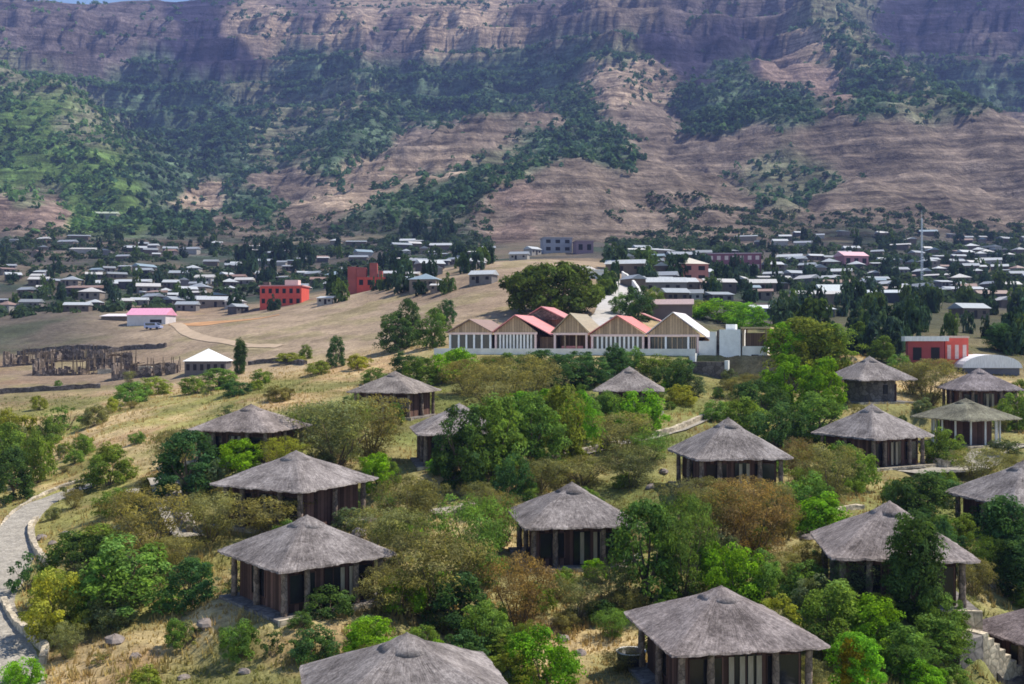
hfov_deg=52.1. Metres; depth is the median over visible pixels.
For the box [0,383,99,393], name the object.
field wall
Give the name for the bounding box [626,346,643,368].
bush
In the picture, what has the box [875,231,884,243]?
town tree
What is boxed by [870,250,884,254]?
house
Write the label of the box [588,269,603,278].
gatehouse
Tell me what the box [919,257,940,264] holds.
house
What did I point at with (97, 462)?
bush
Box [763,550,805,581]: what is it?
acacia shrub
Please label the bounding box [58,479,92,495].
open shrub
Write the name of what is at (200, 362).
pyramid roofed house
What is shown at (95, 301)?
house
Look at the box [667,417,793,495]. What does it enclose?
thatched lodge
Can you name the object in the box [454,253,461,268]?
town tree
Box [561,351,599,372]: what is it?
leafy tree
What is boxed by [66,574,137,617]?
bush
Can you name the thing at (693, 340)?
window
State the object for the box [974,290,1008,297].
house
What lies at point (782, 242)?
house
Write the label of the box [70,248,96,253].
house
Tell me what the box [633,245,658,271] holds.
town tree
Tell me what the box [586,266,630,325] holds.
pale road
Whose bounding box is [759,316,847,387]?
leafy tree
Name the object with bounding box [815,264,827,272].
house
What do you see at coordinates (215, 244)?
town tree
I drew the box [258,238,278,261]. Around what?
town tree
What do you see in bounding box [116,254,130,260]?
house
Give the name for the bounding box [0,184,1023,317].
town scrub
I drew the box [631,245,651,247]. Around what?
house
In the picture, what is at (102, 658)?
open shrub
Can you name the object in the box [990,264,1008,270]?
house
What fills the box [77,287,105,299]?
house
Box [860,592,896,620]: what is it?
bush
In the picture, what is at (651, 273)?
town tree
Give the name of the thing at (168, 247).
house
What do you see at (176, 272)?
house
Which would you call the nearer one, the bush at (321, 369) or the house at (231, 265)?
the bush at (321, 369)
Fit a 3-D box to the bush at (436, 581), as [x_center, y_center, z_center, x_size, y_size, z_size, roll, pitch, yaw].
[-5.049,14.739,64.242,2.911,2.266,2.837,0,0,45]
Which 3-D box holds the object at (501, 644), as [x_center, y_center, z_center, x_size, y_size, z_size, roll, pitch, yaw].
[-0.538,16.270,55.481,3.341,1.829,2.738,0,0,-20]
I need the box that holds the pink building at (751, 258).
[705,253,761,272]
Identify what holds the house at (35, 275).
on the ground at (352, 321)
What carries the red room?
on the ground at (352, 321)
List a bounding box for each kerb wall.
[0,478,90,526]
[0,596,48,664]
[27,516,49,566]
[169,505,192,536]
[437,503,475,518]
[544,440,620,457]
[656,414,707,435]
[796,504,864,519]
[926,455,959,466]
[982,562,995,588]
[997,673,1023,683]
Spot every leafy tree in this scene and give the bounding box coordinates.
[0,422,35,483]
[0,446,37,503]
[63,533,181,626]
[148,429,220,497]
[157,556,219,615]
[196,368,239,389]
[325,335,345,367]
[361,453,394,493]
[372,311,415,353]
[384,402,404,422]
[396,298,421,347]
[401,356,437,384]
[413,307,452,348]
[418,569,494,634]
[431,404,494,491]
[437,298,456,325]
[457,391,529,490]
[459,599,514,661]
[467,403,498,422]
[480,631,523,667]
[489,352,526,378]
[495,391,572,478]
[498,391,535,420]
[522,388,577,437]
[530,349,558,372]
[531,353,596,389]
[533,383,605,470]
[548,459,566,477]
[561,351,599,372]
[577,356,615,384]
[577,398,606,431]
[604,498,687,609]
[605,347,633,374]
[619,285,656,320]
[643,491,721,597]
[671,551,689,565]
[756,353,819,408]
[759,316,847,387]
[762,322,809,361]
[788,391,847,448]
[793,578,871,657]
[797,356,848,414]
[805,323,868,356]
[814,329,853,372]
[822,631,887,683]
[833,592,907,658]
[841,321,880,350]
[862,621,939,680]
[866,335,898,362]
[890,470,962,524]
[904,612,976,672]
[924,514,956,535]
[933,518,967,571]
[1007,588,1023,608]
[1012,379,1023,407]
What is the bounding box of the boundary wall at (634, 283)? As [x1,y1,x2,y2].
[622,271,640,298]
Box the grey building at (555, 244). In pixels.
[539,237,572,253]
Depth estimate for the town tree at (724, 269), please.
340.26 m
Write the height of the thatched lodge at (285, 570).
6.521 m
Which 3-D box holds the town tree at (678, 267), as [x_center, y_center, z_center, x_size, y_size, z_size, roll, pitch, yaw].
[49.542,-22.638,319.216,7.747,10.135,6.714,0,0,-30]
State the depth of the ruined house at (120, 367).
211.14 m
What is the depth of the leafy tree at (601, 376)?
133.97 m
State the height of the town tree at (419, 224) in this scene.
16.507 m
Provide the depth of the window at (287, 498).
75.89 m
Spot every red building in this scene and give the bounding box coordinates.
[258,280,309,309]
[348,263,385,294]
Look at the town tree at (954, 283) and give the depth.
380.90 m
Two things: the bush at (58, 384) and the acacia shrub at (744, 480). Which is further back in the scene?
the bush at (58, 384)
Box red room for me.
[944,336,968,367]
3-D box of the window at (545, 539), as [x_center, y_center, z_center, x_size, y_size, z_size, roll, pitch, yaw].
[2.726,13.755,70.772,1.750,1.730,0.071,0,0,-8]
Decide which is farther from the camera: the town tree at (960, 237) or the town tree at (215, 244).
the town tree at (960, 237)
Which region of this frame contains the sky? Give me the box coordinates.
[37,0,188,3]
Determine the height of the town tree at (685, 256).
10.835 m
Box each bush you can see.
[0,407,38,440]
[0,656,47,683]
[11,427,45,457]
[17,568,93,644]
[22,429,58,482]
[25,565,67,605]
[29,395,48,409]
[30,413,65,443]
[37,529,104,575]
[44,507,61,519]
[54,380,61,385]
[55,441,75,453]
[56,522,125,556]
[63,448,84,463]
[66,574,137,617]
[72,433,96,456]
[79,404,109,426]
[79,447,140,486]
[81,591,140,634]
[89,487,140,517]
[96,440,121,458]
[106,396,123,412]
[113,381,152,402]
[117,663,162,683]
[126,432,146,443]
[134,376,173,396]
[135,472,156,498]
[164,618,195,649]
[178,375,206,394]
[184,558,212,575]
[216,438,263,471]
[217,618,260,663]
[219,378,253,397]
[249,369,273,383]
[250,379,263,389]
[262,384,294,402]
[271,518,293,529]
[274,352,306,361]
[287,412,316,429]
[287,611,314,628]
[287,623,341,666]
[298,344,312,358]
[301,583,357,620]
[305,360,330,374]
[317,451,336,463]
[331,427,353,445]
[331,507,367,532]
[341,616,395,651]
[346,353,373,369]
[350,615,379,635]
[358,452,392,472]
[359,367,386,383]
[371,514,405,538]
[376,507,429,536]
[377,461,401,483]
[379,569,428,614]
[388,350,424,373]
[403,624,440,642]
[405,525,426,545]
[415,566,451,601]
[425,459,445,471]
[427,362,452,384]
[428,456,460,476]
[430,347,479,381]
[443,629,490,655]
[481,528,507,548]
[488,451,536,502]
[489,601,510,628]
[493,649,539,683]
[500,670,516,683]
[502,622,587,683]
[514,351,547,376]
[519,581,559,613]
[552,566,576,587]
[553,650,576,670]
[562,389,605,440]
[573,384,586,392]
[573,393,605,415]
[580,558,607,580]
[582,486,605,500]
[584,599,621,624]
[595,390,629,422]
[598,439,617,453]
[602,342,628,368]
[607,292,629,313]
[610,471,631,488]
[613,388,672,432]
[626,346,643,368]
[636,354,678,375]
[642,286,664,309]
[645,528,659,545]
[649,359,694,392]
[660,380,669,390]
[665,384,698,405]
[665,401,676,408]
[670,356,696,375]
[679,374,706,396]
[691,540,740,586]
[692,298,744,322]
[692,299,712,316]
[698,399,731,421]
[703,541,767,603]
[710,533,744,570]
[711,387,724,397]
[718,396,770,429]
[719,368,739,385]
[721,302,771,328]
[727,379,791,414]
[737,547,784,598]
[744,525,771,552]
[745,401,808,449]
[752,499,786,525]
[759,566,784,586]
[760,593,801,623]
[776,460,787,473]
[776,559,830,604]
[779,469,837,523]
[787,491,851,533]
[789,573,829,609]
[807,550,828,570]
[808,436,825,452]
[821,583,858,618]
[822,441,856,474]
[832,443,883,487]
[839,477,866,493]
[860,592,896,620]
[879,484,891,498]
[880,479,918,509]
[883,480,893,488]
[885,353,912,370]
[896,657,948,683]
[907,592,970,637]
[909,507,935,522]
[912,397,934,413]
[918,426,968,466]
[918,474,962,499]
[931,664,975,683]
[933,609,972,648]
[937,469,960,487]
[948,512,982,542]
[968,506,984,533]
[982,437,1022,460]
[992,390,1023,431]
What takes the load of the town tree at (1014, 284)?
on the ground at (352, 321)
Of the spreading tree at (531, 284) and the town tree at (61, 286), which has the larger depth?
the town tree at (61, 286)
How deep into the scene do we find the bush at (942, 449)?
101.37 m
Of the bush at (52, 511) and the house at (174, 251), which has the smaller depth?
the bush at (52, 511)
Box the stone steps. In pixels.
[940,628,1022,680]
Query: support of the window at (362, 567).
in the thatched lodge at (285, 570)
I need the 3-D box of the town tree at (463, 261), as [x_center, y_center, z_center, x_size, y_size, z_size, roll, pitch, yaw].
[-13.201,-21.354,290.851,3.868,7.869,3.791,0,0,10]
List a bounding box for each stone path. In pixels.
[120,477,204,536]
[431,498,479,513]
[450,418,710,480]
[895,445,1023,473]
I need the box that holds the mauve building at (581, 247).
[572,240,593,253]
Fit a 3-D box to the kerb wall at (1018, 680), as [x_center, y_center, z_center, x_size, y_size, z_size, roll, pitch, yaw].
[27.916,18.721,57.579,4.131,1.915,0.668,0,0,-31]
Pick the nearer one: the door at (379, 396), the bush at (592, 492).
the bush at (592, 492)
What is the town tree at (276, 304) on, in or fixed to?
on the ground at (352, 321)
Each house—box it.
[0,267,15,274]
[0,301,18,311]
[3,346,61,366]
[4,272,21,279]
[6,264,16,268]
[17,287,37,295]
[18,299,43,308]
[28,277,49,285]
[29,274,46,276]
[31,250,43,256]
[32,354,109,375]
[33,271,45,273]
[37,237,51,242]
[37,245,47,250]
[46,278,59,285]
[49,345,107,359]
[57,240,78,244]
[59,276,84,286]
[63,302,92,311]
[66,285,103,295]
[67,235,90,240]
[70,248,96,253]
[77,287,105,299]
[85,272,102,278]
[86,347,139,369]
[88,299,103,305]
[89,268,103,273]
[94,280,117,287]
[102,266,115,272]
[103,249,114,255]
[106,272,127,278]
[111,356,180,380]
[114,298,134,306]
[115,279,151,288]
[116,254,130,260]
[118,265,131,270]
[126,308,176,325]
[127,246,146,251]
[130,297,148,305]
[132,263,156,270]
[135,268,153,275]
[136,283,160,293]
[141,293,164,302]
[143,248,157,253]
[145,290,167,295]
[148,244,159,248]
[162,246,177,250]
[162,280,180,288]
[162,296,184,304]
[164,249,177,254]
[167,293,177,295]
[168,270,188,278]
[175,301,200,310]
[179,278,188,285]
[179,286,197,291]
[180,247,200,254]
[184,349,232,376]
[186,265,201,271]
[188,282,208,285]
[191,283,212,292]
[192,291,206,295]
[194,274,215,283]
[196,296,227,308]
[203,259,219,265]
[213,292,228,295]
[221,278,238,287]
[224,263,236,269]
[225,297,246,309]
[226,274,246,278]
[227,303,248,314]
[233,277,254,284]
[258,259,269,266]
[277,261,287,265]
[282,265,293,270]
[304,271,322,276]
[310,277,326,285]
[317,257,329,262]
[317,296,335,306]
[329,239,342,245]
[345,241,366,245]
[349,255,368,261]
[353,249,372,255]
[383,271,392,276]
[391,242,411,248]
[399,239,415,242]
[405,272,419,275]
[407,241,421,247]
[408,274,440,293]
[410,258,427,267]
[414,259,445,272]
[420,246,429,253]
[429,243,451,250]
[430,284,438,293]
[432,265,442,274]
[443,260,450,265]
[446,257,458,263]
[459,258,485,270]
[468,270,498,286]
[509,251,529,260]
[524,246,541,255]
[604,259,646,274]
[619,274,646,290]
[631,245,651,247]
[645,277,687,291]
[651,248,674,253]
[651,299,693,327]
[653,262,667,271]
[654,254,665,259]
[657,271,678,276]
[658,288,690,298]
[665,251,696,256]
[671,258,707,278]
[687,278,698,288]
[688,289,703,301]
[691,277,705,293]
[694,250,712,256]
[701,278,736,293]
[705,292,734,305]
[734,235,757,240]
[747,279,777,291]
[752,285,761,288]
[752,289,773,300]
[756,276,770,278]
[761,262,784,270]
[762,271,783,275]
[771,239,788,245]
[776,254,802,260]
[778,235,791,240]
[779,282,789,288]
[783,270,802,279]
[786,256,807,262]
[790,290,841,304]
[792,231,800,236]
[793,241,811,245]
[794,274,820,284]
[798,262,816,269]
[806,254,822,260]
[815,234,824,238]
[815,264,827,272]
[819,258,839,268]
[821,275,836,279]
[823,255,833,260]
[830,268,851,274]
[833,251,868,265]
[836,230,849,235]
[842,246,860,251]
[846,261,865,269]
[861,278,886,282]
[866,276,889,280]
[868,270,879,275]
[869,262,879,267]
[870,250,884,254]
[874,231,888,236]
[878,281,890,285]
[890,243,910,249]
[891,267,908,273]
[904,259,917,264]
[905,237,916,243]
[906,282,935,288]
[908,250,924,256]
[912,268,930,276]
[918,230,937,236]
[918,259,936,266]
[919,246,932,251]
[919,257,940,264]
[923,273,950,278]
[926,247,938,254]
[932,255,943,258]
[932,266,946,271]
[933,280,952,287]
[942,286,986,291]
[946,233,955,237]
[946,259,965,264]
[947,303,989,318]
[949,274,971,281]
[950,254,966,258]
[952,283,977,286]
[955,250,974,256]
[958,238,972,243]
[962,243,978,249]
[962,263,980,269]
[965,260,985,263]
[972,247,984,252]
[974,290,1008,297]
[975,251,986,257]
[975,269,981,274]
[978,237,986,244]
[979,258,1002,264]
[980,245,1001,249]
[980,281,1000,289]
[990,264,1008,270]
[995,296,1008,307]
[996,236,1011,243]
[1005,281,1021,287]
[1008,265,1023,270]
[1008,271,1023,275]
[1010,247,1023,253]
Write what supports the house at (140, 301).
on the ground at (352, 321)
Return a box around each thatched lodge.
[184,404,311,465]
[207,450,378,533]
[217,514,395,627]
[299,632,507,683]
[345,371,441,420]
[409,403,503,470]
[508,482,640,573]
[593,366,664,415]
[624,585,830,683]
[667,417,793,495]
[810,500,982,630]
[811,403,936,471]
[830,355,918,404]
[911,398,1023,448]
[936,368,1023,412]
[945,459,1023,537]
[983,608,1023,674]
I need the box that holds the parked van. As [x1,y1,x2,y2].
[144,322,162,328]
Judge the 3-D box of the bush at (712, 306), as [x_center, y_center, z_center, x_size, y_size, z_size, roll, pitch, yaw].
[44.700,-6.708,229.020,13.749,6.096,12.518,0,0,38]
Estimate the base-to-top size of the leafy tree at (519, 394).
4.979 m
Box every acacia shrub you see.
[39,620,89,659]
[58,465,69,472]
[61,488,83,507]
[80,523,103,535]
[90,483,199,556]
[98,406,113,418]
[122,371,136,382]
[124,401,139,407]
[142,427,196,470]
[142,534,204,579]
[174,490,243,544]
[210,487,231,520]
[228,495,313,535]
[249,493,317,510]
[251,436,310,461]
[277,394,392,465]
[295,402,342,442]
[327,395,411,457]
[342,505,435,567]
[351,563,434,617]
[366,473,448,533]
[373,491,397,510]
[381,525,498,619]
[399,480,452,519]
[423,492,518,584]
[427,611,453,635]
[430,386,448,404]
[437,358,495,394]
[456,363,544,420]
[456,480,495,518]
[469,354,514,379]
[470,554,510,587]
[472,549,562,632]
[473,488,509,516]
[478,492,522,547]
[482,354,566,403]
[512,620,549,645]
[515,456,567,494]
[523,487,538,498]
[543,578,573,600]
[550,576,600,624]
[550,609,579,630]
[553,454,617,484]
[580,560,642,610]
[585,411,657,456]
[588,607,634,638]
[595,443,665,488]
[599,645,640,671]
[605,587,650,620]
[607,499,643,548]
[623,430,676,461]
[629,586,644,600]
[652,475,734,518]
[659,388,667,397]
[678,484,760,548]
[692,474,786,521]
[704,481,800,556]
[717,377,753,395]
[724,395,741,403]
[732,413,755,429]
[738,372,760,392]
[749,479,798,537]
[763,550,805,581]
[769,507,807,539]
[781,435,818,484]
[785,539,829,577]
[787,441,867,500]
[787,466,820,489]
[801,656,832,683]
[817,622,849,658]
[826,559,889,595]
[846,404,866,413]
[868,627,939,679]
[893,361,933,394]
[898,358,964,405]
[925,358,957,374]
[944,446,1018,480]
[956,557,997,595]
[962,533,1009,583]
[998,420,1009,431]
[999,454,1023,468]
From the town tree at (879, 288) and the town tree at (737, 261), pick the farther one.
the town tree at (737, 261)
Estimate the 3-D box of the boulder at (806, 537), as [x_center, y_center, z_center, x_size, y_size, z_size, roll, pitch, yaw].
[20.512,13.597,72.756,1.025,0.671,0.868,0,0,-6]
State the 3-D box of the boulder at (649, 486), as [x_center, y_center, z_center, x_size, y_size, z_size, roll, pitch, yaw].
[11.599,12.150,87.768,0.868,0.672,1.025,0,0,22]
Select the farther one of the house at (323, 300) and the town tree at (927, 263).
the town tree at (927, 263)
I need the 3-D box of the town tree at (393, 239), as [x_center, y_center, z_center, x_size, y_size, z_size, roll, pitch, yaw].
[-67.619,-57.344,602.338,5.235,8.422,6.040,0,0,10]
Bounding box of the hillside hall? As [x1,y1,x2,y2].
[95,212,119,219]
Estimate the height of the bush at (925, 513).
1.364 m
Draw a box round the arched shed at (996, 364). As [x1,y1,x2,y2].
[954,354,1022,375]
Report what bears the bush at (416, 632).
on the ground at (352, 321)
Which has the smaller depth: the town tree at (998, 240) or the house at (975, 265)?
the house at (975, 265)
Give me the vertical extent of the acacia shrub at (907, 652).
2.679 m
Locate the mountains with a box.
[0,0,1023,260]
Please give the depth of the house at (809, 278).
380.19 m
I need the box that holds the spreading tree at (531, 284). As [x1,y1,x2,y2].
[498,261,612,313]
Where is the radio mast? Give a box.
[921,218,922,279]
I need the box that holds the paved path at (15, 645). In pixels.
[0,483,95,683]
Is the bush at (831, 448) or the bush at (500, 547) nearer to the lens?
the bush at (500, 547)
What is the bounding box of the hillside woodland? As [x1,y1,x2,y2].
[0,0,1023,236]
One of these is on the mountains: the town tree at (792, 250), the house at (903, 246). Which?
the house at (903, 246)
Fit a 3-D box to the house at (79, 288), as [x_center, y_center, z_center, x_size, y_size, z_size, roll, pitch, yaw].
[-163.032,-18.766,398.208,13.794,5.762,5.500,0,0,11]
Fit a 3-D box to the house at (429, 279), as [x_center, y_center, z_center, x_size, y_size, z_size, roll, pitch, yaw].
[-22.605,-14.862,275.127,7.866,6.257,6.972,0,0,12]
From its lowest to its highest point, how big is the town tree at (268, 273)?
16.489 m
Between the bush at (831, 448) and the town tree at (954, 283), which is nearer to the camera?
the bush at (831, 448)
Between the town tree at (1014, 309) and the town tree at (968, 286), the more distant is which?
the town tree at (968, 286)
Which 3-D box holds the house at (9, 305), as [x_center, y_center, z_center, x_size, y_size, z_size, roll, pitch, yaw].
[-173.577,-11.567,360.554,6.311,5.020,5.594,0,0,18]
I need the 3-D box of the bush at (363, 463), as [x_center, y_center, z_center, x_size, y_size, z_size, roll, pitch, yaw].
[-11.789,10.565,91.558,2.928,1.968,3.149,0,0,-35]
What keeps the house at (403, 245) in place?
on the ground at (352, 321)
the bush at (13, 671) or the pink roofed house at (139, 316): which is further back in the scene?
the pink roofed house at (139, 316)
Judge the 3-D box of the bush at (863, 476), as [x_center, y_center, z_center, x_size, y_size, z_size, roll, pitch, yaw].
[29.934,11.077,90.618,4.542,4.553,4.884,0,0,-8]
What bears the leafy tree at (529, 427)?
on the ground at (352, 321)
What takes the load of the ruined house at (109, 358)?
on the ground at (352, 321)
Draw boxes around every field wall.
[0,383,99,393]
[17,344,111,354]
[98,366,152,373]
[106,343,166,352]
[248,358,306,364]
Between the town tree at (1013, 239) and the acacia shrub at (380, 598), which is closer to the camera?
the acacia shrub at (380, 598)
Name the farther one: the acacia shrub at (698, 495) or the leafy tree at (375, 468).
the leafy tree at (375, 468)
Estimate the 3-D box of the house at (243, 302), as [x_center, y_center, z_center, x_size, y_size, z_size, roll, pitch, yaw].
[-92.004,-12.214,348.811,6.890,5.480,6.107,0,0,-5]
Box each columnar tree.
[232,337,248,374]
[835,636,869,683]
[879,508,949,622]
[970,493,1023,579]
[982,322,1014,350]
[993,534,1023,604]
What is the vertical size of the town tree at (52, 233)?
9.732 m
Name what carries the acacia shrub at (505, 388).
on the ground at (352, 321)
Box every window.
[150,319,161,322]
[205,435,222,455]
[234,491,253,518]
[249,437,262,455]
[251,565,265,597]
[283,496,297,522]
[289,571,315,604]
[348,562,372,594]
[392,397,406,412]
[431,439,450,456]
[528,530,530,550]
[539,532,564,558]
[597,531,620,556]
[651,337,664,348]
[662,651,667,677]
[667,337,686,348]
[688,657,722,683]
[690,337,696,351]
[691,460,693,478]
[706,464,727,483]
[754,463,775,484]
[766,653,799,683]
[839,440,852,445]
[850,564,881,594]
[875,443,887,461]
[883,385,887,393]
[904,441,917,459]
[913,347,921,359]
[922,566,954,596]
[931,347,939,359]
[947,345,950,358]
[955,345,958,358]
[963,345,965,357]
[963,394,977,402]
[976,503,980,526]
[997,394,1012,406]
[1009,643,1017,663]
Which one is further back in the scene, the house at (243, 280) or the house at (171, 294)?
the house at (243, 280)
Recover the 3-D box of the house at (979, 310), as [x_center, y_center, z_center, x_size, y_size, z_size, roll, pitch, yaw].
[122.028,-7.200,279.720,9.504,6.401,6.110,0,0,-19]
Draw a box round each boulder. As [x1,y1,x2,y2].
[36,534,46,540]
[104,633,124,645]
[129,652,140,659]
[177,674,190,680]
[196,618,210,629]
[237,668,250,674]
[351,527,365,537]
[560,634,569,642]
[575,649,586,655]
[645,483,653,489]
[659,468,667,474]
[800,533,814,540]
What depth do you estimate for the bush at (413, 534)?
73.54 m
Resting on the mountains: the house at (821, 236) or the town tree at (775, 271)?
the house at (821, 236)
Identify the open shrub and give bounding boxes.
[3,551,43,592]
[45,405,83,430]
[56,444,67,458]
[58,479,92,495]
[70,562,89,578]
[89,652,111,665]
[171,619,202,646]
[199,384,214,394]
[201,457,232,489]
[214,567,239,593]
[215,404,233,416]
[260,631,284,656]
[553,613,577,633]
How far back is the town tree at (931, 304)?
288.19 m
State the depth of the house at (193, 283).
443.07 m
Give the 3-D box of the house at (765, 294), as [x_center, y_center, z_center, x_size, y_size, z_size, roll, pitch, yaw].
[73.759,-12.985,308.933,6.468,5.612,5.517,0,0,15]
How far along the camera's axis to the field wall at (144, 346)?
258.53 m
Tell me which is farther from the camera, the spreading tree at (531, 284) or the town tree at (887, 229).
the town tree at (887, 229)
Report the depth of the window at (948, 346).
169.47 m
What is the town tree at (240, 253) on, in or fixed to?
on the ground at (352, 321)
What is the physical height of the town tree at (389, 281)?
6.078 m
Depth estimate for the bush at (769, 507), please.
76.54 m
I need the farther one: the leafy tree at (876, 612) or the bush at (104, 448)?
the bush at (104, 448)
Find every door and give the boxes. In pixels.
[228,435,240,459]
[259,492,273,527]
[324,565,341,606]
[379,396,388,415]
[573,530,590,564]
[734,462,748,489]
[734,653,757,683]
[892,441,901,465]
[895,384,896,400]
[983,393,993,407]
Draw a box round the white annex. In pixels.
[699,324,745,356]
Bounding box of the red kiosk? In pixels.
[901,336,948,368]
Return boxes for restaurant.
[434,306,709,361]
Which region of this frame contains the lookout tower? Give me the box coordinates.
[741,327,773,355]
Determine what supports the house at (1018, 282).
on the ground at (352, 321)
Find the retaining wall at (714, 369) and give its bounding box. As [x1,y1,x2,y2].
[689,362,723,378]
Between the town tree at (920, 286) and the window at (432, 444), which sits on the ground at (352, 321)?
the town tree at (920, 286)
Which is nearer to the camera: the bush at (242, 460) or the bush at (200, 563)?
the bush at (200, 563)
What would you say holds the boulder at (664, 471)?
on the ground at (352, 321)
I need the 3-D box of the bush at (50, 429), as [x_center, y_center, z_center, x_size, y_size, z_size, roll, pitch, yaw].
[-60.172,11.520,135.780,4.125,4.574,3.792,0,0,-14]
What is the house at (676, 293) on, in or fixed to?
on the ground at (352, 321)
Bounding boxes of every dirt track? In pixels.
[170,323,283,347]
[183,314,278,325]
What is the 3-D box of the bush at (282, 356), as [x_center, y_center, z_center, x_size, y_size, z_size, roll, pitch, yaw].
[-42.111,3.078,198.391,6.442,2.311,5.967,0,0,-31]
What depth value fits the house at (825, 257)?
508.71 m
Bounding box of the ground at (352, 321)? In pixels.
[0,243,1023,683]
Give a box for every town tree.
[0,239,11,251]
[0,256,6,264]
[6,270,18,280]
[8,292,19,302]
[36,247,43,260]
[37,274,55,292]
[46,266,54,278]
[47,228,55,237]
[51,255,62,271]
[56,282,66,300]
[56,288,65,300]
[56,301,62,312]
[68,288,77,299]
[84,271,98,284]
[94,237,102,248]
[94,258,104,267]
[100,276,113,291]
[107,285,121,303]
[114,230,121,239]
[126,287,132,294]
[130,275,140,291]
[132,244,139,255]
[132,265,142,275]
[151,266,164,285]
[156,225,163,234]
[162,247,172,257]
[172,281,180,292]
[178,265,194,281]
[178,288,195,300]
[179,245,188,257]
[197,234,203,242]
[197,274,206,284]
[199,288,205,295]
[201,238,211,248]
[208,243,217,254]
[209,232,217,240]
[211,233,215,241]
[212,250,217,256]
[213,241,218,247]
[213,272,224,286]
[225,272,232,279]
[227,287,241,304]
[232,289,245,300]
[233,238,253,261]
[234,252,257,277]
[249,236,265,258]
[250,253,258,269]
[256,252,278,283]
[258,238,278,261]
[267,294,281,310]
[275,239,294,260]
[281,273,298,284]
[284,218,290,228]
[290,259,301,272]
[297,240,316,265]
[324,272,337,295]
[328,268,344,288]
[331,277,349,302]
[334,236,340,246]
[336,246,342,258]
[340,264,350,280]
[364,259,370,275]
[370,276,378,290]
[376,251,389,268]
[377,274,386,290]
[381,273,394,290]
[382,249,395,262]
[388,253,397,270]
[390,235,398,243]
[391,254,412,281]
[392,265,415,294]
[394,247,402,257]
[399,228,407,237]
[402,211,417,230]
[412,216,427,237]
[413,279,427,296]
[421,253,437,276]
[423,222,440,242]
[427,245,442,257]
[431,217,449,236]
[437,272,456,294]
[444,214,457,234]
[451,239,462,253]
[453,244,467,256]
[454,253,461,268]
[458,251,469,273]
[470,249,484,270]
[476,245,490,264]
[484,242,494,263]
[596,267,618,295]
[600,270,616,285]
[604,241,630,259]
[610,258,619,280]
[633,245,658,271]
[636,260,653,275]
[645,269,658,276]
[665,251,687,276]
[673,251,689,263]
[690,250,699,259]
[698,252,711,268]
[701,278,721,297]
[704,270,722,291]
[706,235,716,246]
[713,260,732,278]
[716,244,731,252]
[727,267,746,291]
[729,253,739,271]
[733,255,743,269]
[734,234,740,242]
[738,260,749,277]
[741,284,758,302]
[743,244,750,252]
[745,280,753,290]
[749,263,758,277]
[759,236,766,248]
[764,254,778,271]
[766,240,773,249]
[767,290,806,329]
[770,243,782,259]
[770,287,797,326]
[772,267,777,275]
[776,276,783,290]
[786,309,804,322]
[789,282,804,290]
[790,247,796,253]
[793,294,832,322]
[800,226,808,238]
[802,264,819,275]
[803,280,826,319]
[805,314,820,342]
[810,243,815,252]
[811,235,823,244]
[816,247,826,254]
[820,269,832,276]
[832,289,850,316]
[840,267,851,279]
[840,274,861,299]
[840,276,866,308]
[841,266,851,277]
[844,330,862,355]
[845,312,881,351]
[846,246,853,251]
[849,227,858,237]
[849,301,868,319]
[852,306,866,321]
[853,235,862,246]
[853,270,860,279]
[861,287,885,311]
[862,309,905,357]
[864,274,876,289]
[865,283,886,298]
[867,297,885,322]
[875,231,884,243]
[878,237,890,251]
[879,256,893,272]
[879,266,892,277]
[882,299,928,340]
[883,226,892,236]
[885,231,895,243]
[887,276,901,289]
[888,260,899,277]
[891,243,896,250]
[892,254,900,264]
[893,295,914,334]
[897,323,911,352]
[898,282,912,301]
[903,254,910,264]
[905,279,916,297]
[911,259,918,267]
[912,282,929,302]
[914,289,923,295]
[914,294,931,331]
[916,283,926,291]
[920,284,943,312]
[922,253,931,267]
[923,287,937,313]
[939,309,959,335]
[942,254,949,264]
[948,262,965,276]
[950,284,962,294]
[952,233,964,245]
[952,278,960,285]
[955,279,973,302]
[960,309,975,333]
[963,284,975,302]
[964,254,973,259]
[965,265,975,282]
[966,250,974,259]
[974,257,984,264]
[976,296,992,309]
[978,269,990,283]
[979,274,987,283]
[979,313,992,338]
[982,283,998,314]
[983,227,995,240]
[991,272,1013,290]
[993,259,1002,271]
[995,238,1004,246]
[997,249,1002,257]
[999,321,1023,354]
[1000,250,1014,263]
[1001,297,1023,331]
[1006,284,1023,312]
[1008,304,1022,316]
[1009,234,1019,244]
[1009,240,1016,249]
[1010,289,1022,310]
[1011,281,1016,292]
[1011,314,1023,351]
[1015,252,1023,265]
[1019,292,1023,315]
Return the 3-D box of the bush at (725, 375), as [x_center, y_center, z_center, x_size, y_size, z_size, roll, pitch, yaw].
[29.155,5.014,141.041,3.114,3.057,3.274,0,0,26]
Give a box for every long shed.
[101,314,126,320]
[627,248,657,251]
[748,305,773,319]
[814,284,855,290]
[867,290,903,302]
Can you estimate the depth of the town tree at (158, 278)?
443.43 m
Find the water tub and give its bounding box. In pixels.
[616,646,645,669]
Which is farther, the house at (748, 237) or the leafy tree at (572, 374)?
the house at (748, 237)
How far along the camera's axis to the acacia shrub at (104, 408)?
146.61 m
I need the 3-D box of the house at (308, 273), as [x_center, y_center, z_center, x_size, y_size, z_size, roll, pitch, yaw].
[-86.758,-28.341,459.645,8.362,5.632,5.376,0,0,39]
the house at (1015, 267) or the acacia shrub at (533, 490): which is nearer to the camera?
the acacia shrub at (533, 490)
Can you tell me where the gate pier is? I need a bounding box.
[724,360,729,374]
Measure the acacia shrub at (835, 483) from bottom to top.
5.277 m
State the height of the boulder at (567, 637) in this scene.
0.559 m
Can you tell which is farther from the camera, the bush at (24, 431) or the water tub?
the bush at (24, 431)

